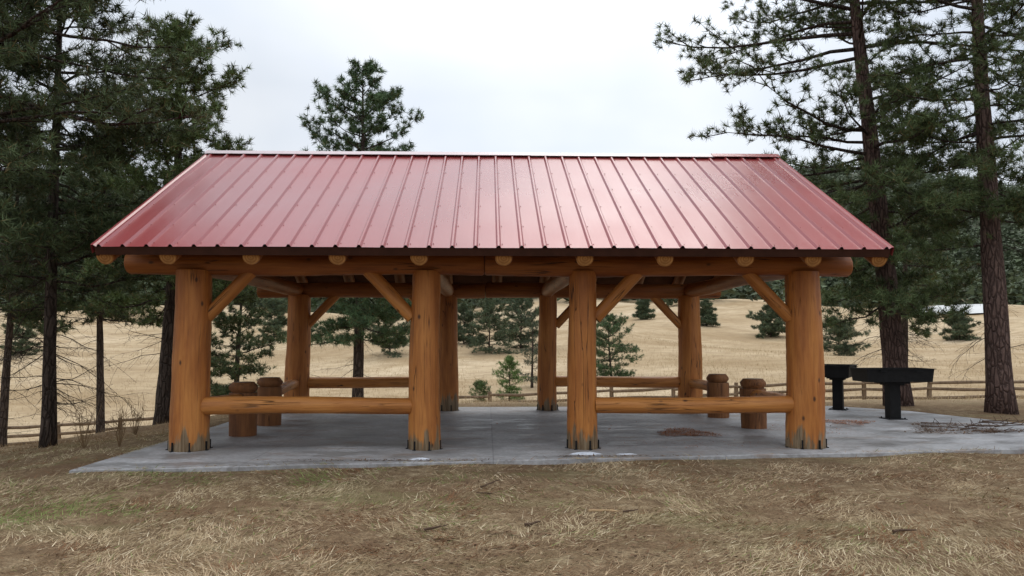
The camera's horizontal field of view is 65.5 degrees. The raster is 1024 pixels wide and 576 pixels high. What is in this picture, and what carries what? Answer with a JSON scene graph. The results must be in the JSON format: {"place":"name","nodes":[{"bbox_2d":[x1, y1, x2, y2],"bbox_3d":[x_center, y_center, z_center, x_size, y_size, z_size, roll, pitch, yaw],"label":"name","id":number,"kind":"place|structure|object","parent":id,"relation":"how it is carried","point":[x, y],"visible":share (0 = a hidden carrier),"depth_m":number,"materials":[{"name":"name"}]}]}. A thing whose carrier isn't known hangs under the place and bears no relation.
{"place":"outdoors","nodes":[
{"label":"outdoors","id":0,"kind":"place"},
{"bbox_2d":[0,174,1023,575],"bbox_3d":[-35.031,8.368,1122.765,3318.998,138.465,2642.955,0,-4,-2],"label":"ground","id":1,"kind":"structure","parent":0,"point":[734,330],"depth_m":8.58,"materials":[{"name":"beige plant"}]},
{"bbox_2d":[0,309,42,355],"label":"pine","id":2,"kind":"object","parent":1,"relation":"on","point":[27,332],"visible":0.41,"depth_m":84.44,"materials":[{"name":"green plant"}]},
{"bbox_2d":[0,93,94,446],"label":"pine tree","id":3,"kind":"object","parent":1,"relation":"on","point":[31,317],"visible":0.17,"depth_m":26.23,"materials":[{"name":"green plant"}]},
{"bbox_2d":[7,417,152,445],"bbox_3d":[-21.136,6.054,32.526,14.330,1.612,0.224,1,-4,-14],"label":"rail fence","id":4,"kind":"object","parent":1,"relation":"on","point":[59,432],"visible":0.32,"depth_m":33.06,"materials":[{"name":"brown wood"}]},
{"bbox_2d":[64,399,101,448],"bbox_3d":[-6.729,2.146,12.491,0.541,0.807,0.408,3,-5,-39],"label":"dry weed","id":5,"kind":"object","parent":1,"relation":"on","point":[82,438],"visible":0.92,"depth_m":12.48,"materials":[{"name":"brown plant"}]},
{"bbox_2d":[31,122,164,432],"bbox_3d":[-14.300,-0.005,27.710,4.586,11.751,4.703,-1,-4,18],"label":"pine tree","id":6,"kind":"object","parent":1,"relation":"on","point":[86,308],"visible":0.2,"depth_m":27.27,"materials":[{"name":"green plant"}]},
{"bbox_2d":[0,0,203,447],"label":"pine tree","id":7,"kind":"object","parent":1,"relation":"on","point":[99,210],"visible":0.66,"depth_m":13.80,"materials":[{"name":"green plant"}]},
{"bbox_2d":[0,0,230,384],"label":"pine tree","id":8,"kind":"object","parent":1,"relation":"on","point":[41,109],"visible":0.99,"depth_m":11.53,"materials":[{"name":"green plant"}]},
{"bbox_2d":[108,404,131,446],"bbox_3d":[-6.117,2.135,12.439,0.338,0.724,0.561,3,-5,-34],"label":"dry weed","id":9,"kind":"object","parent":1,"relation":"on","point":[120,431],"visible":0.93,"depth_m":12.42,"materials":[{"name":"brown plant"}]},
{"bbox_2d":[127,396,152,434],"bbox_3d":[-6.829,2.301,14.533,0.423,0.800,0.468,3,-5,-38],"label":"dry weed","id":10,"kind":"object","parent":1,"relation":"on","point":[136,424],"visible":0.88,"depth_m":14.48,"materials":[{"name":"beige plant"}]},
{"bbox_2d":[72,9,258,424],"bbox_3d":[-7.910,-1.657,19.471,5.206,10.456,5.012,0,-4,-2],"label":"pine tree","id":11,"kind":"object","parent":1,"relation":"on","point":[179,32],"visible":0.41,"depth_m":19.06,"materials":[{"name":"green plant"}]},
{"bbox_2d":[210,282,286,395],"bbox_3d":[-10.879,2.512,32.622,5.024,7.498,4.349,0,-4,-2],"label":"pine tree","id":12,"kind":"object","parent":1,"relation":"on","point":[229,322],"visible":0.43,"depth_m":32.23,"materials":[{"name":"green plant"}]},
{"bbox_2d":[249,298,287,342],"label":"pine","id":13,"kind":"object","parent":1,"relation":"on","point":[277,308],"visible":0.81,"depth_m":92.09,"materials":[{"name":"green plant"}]},
{"bbox_2d":[283,56,424,396],"bbox_3d":[-5.122,-1.876,27.203,5.317,12.651,5.570,0,-4,-2],"label":"pine tree","id":14,"kind":"object","parent":1,"relation":"on","point":[358,320],"visible":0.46,"depth_m":27.31,"materials":[{"name":"green plant"}]},
{"bbox_2d":[367,303,409,357],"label":"pine","id":15,"kind":"object","parent":1,"relation":"on","point":[385,351],"visible":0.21,"depth_m":69.14,"materials":[{"name":"green plant"}]},
{"bbox_2d":[424,524,447,530],"bbox_3d":[-0.652,2.038,6.779,0.222,0.035,0.050,2,-4,-28],"label":"stick","id":16,"kind":"object","parent":1,"relation":"on","point":[430,528],"visible":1,"depth_m":6.75,"materials":[{"name":"brown wood"}]},
{"bbox_2d":[457,302,482,343],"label":"pine","id":17,"kind":"object","parent":1,"relation":"on","point":[466,316],"visible":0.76,"depth_m":76.84,"materials":[{"name":"green plant"}]},
{"bbox_2d":[467,379,491,400],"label":"pine","id":18,"kind":"object","parent":1,"relation":"on","point":[479,386],"visible":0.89,"depth_m":44.58,"materials":[{"name":"green plant"}]},
{"bbox_2d":[461,298,519,353],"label":"pine","id":19,"kind":"object","parent":1,"relation":"on","point":[485,320],"visible":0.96,"depth_m":70.06,"materials":[{"name":"green plant"}]},
{"bbox_2d":[491,354,527,400],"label":"pine","id":20,"kind":"object","parent":1,"relation":"on","point":[510,363],"visible":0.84,"depth_m":44.22,"materials":[{"name":"green plant"}]},
{"bbox_2d":[0,158,1023,313],"bbox_3d":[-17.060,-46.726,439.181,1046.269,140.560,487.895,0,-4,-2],"label":"forest","id":21,"kind":"object","parent":1,"relation":"on","point":[1015,284],"visible":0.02,"depth_m":283.56,"materials":[{"name":"green plant"}]},
{"bbox_2d":[0,321,1023,452],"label":"meadow grass","id":22,"kind":"structure","parent":1,"relation":"on","point":[710,370],"depth_m":56.25,"materials":[{"name":"beige plant"}]},
{"bbox_2d":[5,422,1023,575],"bbox_3d":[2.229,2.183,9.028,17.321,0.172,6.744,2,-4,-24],"label":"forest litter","id":23,"kind":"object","parent":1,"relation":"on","point":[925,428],"visible":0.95,"depth_m":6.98,"materials":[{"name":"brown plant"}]},
{"bbox_2d":[960,421,991,429],"bbox_3d":[7.945,2.371,13.771,0.876,0.103,0.198,2,-4,-28],"label":"fallen branch","id":24,"kind":"object","parent":23,"relation":"on","point":[973,427],"visible":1,"depth_m":13.74,"materials":[{"name":"wood"}]},
{"bbox_2d":[972,425,1011,431],"bbox_3d":[8.306,2.373,13.415,0.993,0.112,0.188,-1,-4,11],"label":"fallen branch","id":25,"kind":"object","parent":23,"relation":"on","point":[991,430],"visible":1,"depth_m":13.50,"materials":[{"name":"wood"}]},
{"bbox_2d":[973,420,1023,425],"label":"fallen branch","id":26,"kind":"object","parent":23,"relation":"on","point":[995,424],"visible":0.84,"depth_m":13.98,"materials":[{"name":"wood"}]},
{"bbox_2d":[980,418,1023,424],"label":"fallen branch","id":27,"kind":"object","parent":26,"relation":"on","point":[1003,423],"visible":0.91,"depth_m":14.17,"materials":[{"name":"wood"}]},
{"bbox_2d":[982,416,1018,421],"bbox_3d":[8.845,2.355,14.376,0.765,0.114,0.160,0,-4,3],"label":"fallen branch","id":28,"kind":"object","parent":27,"relation":"on","point":[998,420],"visible":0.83,"depth_m":14.34,"materials":[{"name":"wood"}]},
{"bbox_2d":[994,419,1021,426],"bbox_3d":[8.602,2.321,13.685,0.790,0.110,0.356,4,-5,-44],"label":"fallen branch","id":29,"kind":"object","parent":26,"relation":"on","point":[1005,424],"visible":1,"depth_m":13.66,"materials":[{"name":"wood"}]},
{"bbox_2d":[491,298,538,348],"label":"pine","id":30,"kind":"object","parent":1,"relation":"on","point":[519,306],"visible":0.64,"depth_m":74.38,"materials":[{"name":"green plant"}]},
{"bbox_2d":[512,311,538,387],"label":"pine","id":31,"kind":"object","parent":1,"relation":"on","point":[534,349],"visible":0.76,"depth_m":50.16,"materials":[{"name":"green plant"}]},
{"bbox_2d":[524,521,540,525],"bbox_3d":[0.178,2.049,6.936,0.162,0.033,0.038,3,-5,-35],"label":"stick","id":32,"kind":"object","parent":1,"relation":"on","point":[527,524],"visible":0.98,"depth_m":6.91,"materials":[{"name":"brown wood"}]},
{"bbox_2d":[589,509,618,511],"bbox_3d":[0.854,2.070,7.401,0.280,0.031,0.052,-1,-4,13],"label":"stick","id":33,"kind":"object","parent":1,"relation":"on","point":[596,510],"visible":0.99,"depth_m":7.40,"materials":[{"name":"beige wood"}]},
{"bbox_2d":[596,311,644,376],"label":"pine","id":34,"kind":"object","parent":1,"relation":"on","point":[613,327],"visible":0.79,"depth_m":52.20,"materials":[{"name":"green plant"}]},
{"bbox_2d":[632,299,655,319],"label":"pine","id":35,"kind":"object","parent":1,"relation":"on","point":[644,310],"visible":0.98,"depth_m":153.55,"materials":[{"name":"green plant"}]},
{"bbox_2d":[370,380,1023,402],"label":"rail fence","id":36,"kind":"object","parent":1,"relation":"on","point":[929,388],"visible":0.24,"depth_m":33.30,"materials":[{"name":"brown wood"}]},
{"bbox_2d":[700,299,720,325],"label":"pine","id":37,"kind":"object","parent":1,"relation":"on","point":[708,315],"visible":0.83,"depth_m":139.52,"materials":[{"name":"green plant"}]},
{"bbox_2d":[745,304,785,337],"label":"pine","id":38,"kind":"object","parent":1,"relation":"on","point":[768,317],"visible":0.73,"depth_m":125.33,"materials":[{"name":"green plant"}]},
{"bbox_2d":[652,0,1023,406],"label":"pine tree","id":39,"kind":"object","parent":1,"relation":"on","point":[887,294],"visible":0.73,"depth_m":19.43,"materials":[{"name":"green plant"}]},
{"bbox_2d":[823,313,872,355],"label":"pine","id":40,"kind":"object","parent":1,"relation":"on","point":[842,347],"visible":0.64,"depth_m":72.00,"materials":[{"name":"green plant"}]},
{"bbox_2d":[821,96,979,363],"bbox_3d":[13.490,-1.605,27.904,4.758,11.531,4.295,-3,-5,41],"label":"pine tree","id":41,"kind":"object","parent":1,"relation":"on","point":[933,259],"visible":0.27,"depth_m":27.35,"materials":[{"name":"green plant"}]},
{"bbox_2d":[892,528,915,532],"bbox_3d":[3.277,2.031,6.664,0.200,0.034,0.053,0,-4,-2],"label":"stick","id":42,"kind":"object","parent":1,"relation":"on","point":[899,530],"visible":0.99,"depth_m":6.65,"materials":[{"name":"brown wood"}]},
{"bbox_2d":[820,0,1023,414],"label":"pine tree","id":43,"kind":"object","parent":1,"relation":"on","point":[1000,395],"visible":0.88,"depth_m":17.63,"materials":[{"name":"green plant"}]},
{"bbox_2d":[939,310,982,340],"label":"pine","id":44,"kind":"object","parent":1,"relation":"on","point":[962,328],"visible":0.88,"depth_m":102.94,"materials":[{"name":"green plant"}]},
{"bbox_2d":[0,0,1023,186],"label":"sky","id":45,"kind":"structure","parent":0,"point":[533,76],"materials":[{"name":"white"}]},
{"bbox_2d":[69,406,1023,472],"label":"patio","id":46,"kind":"structure","parent":0,"point":[479,434],"depth_m":12.26,"materials":[{"name":"concrete"}]},
{"bbox_2d":[409,457,428,459],"bbox_3d":[-1.199,2.233,10.426,0.307,0.027,0.077,0,-4,-2],"label":"snow patch","id":47,"kind":"object","parent":46,"relation":"on","point":[419,458],"visible":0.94,"depth_m":10.41,"materials":[{"name":"white snow"}]},
{"bbox_2d":[90,150,893,451],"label":"log pavilion","id":48,"kind":"structure","parent":46,"relation":"on","point":[433,237],"depth_m":11.59,"materials":[{"name":"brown wood"}]},
{"bbox_2d":[571,452,599,454],"bbox_3d":[1.010,2.256,10.871,0.498,0.038,0.104,0,-4,-2],"label":"snow patch","id":49,"kind":"object","parent":46,"relation":"on","point":[584,453],"visible":0.94,"depth_m":10.86,"materials":[{"name":"white snow"}]},
{"bbox_2d":[358,419,874,447],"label":"bark chips","id":50,"kind":"object","parent":46,"relation":"on","point":[695,431],"visible":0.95,"depth_m":13.47,"materials":[{"name":"brown wood"}]},
{"bbox_2d":[824,364,857,410],"bbox_3d":[7.337,2.229,17.897,0.746,0.998,1.350,-2,-4,30],"label":"park grill","id":51,"kind":"object","parent":46,"relation":"on","point":[837,374],"visible":0.84,"depth_m":17.76,"materials":[{"name":"metal"}]},
{"bbox_2d":[850,367,933,419],"bbox_3d":[7.551,2.092,15.796,1.410,0.998,0.746,0,-4,-4],"label":"park grill","id":52,"kind":"object","parent":46,"relation":"on","point":[891,380],"visible":1,"depth_m":15.59,"materials":[{"name":"metal"}]},
{"bbox_2d":[921,418,951,423],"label":"fallen branch","id":53,"kind":"object","parent":46,"relation":"on","point":[932,422],"visible":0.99,"depth_m":14.57,"materials":[{"name":"wood"}]},
{"bbox_2d":[921,422,976,428],"bbox_3d":[7.641,2.399,13.963,0.838,0.112,0.290,-1,-4,19],"label":"fallen branch","id":54,"kind":"object","parent":46,"relation":"on","point":[943,426],"visible":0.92,"depth_m":14.01,"materials":[{"name":"wood"}]},
{"bbox_2d":[922,304,982,312],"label":"pond","id":55,"kind":"structure","parent":0,"point":[976,308],"depth_m":150.29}
]}

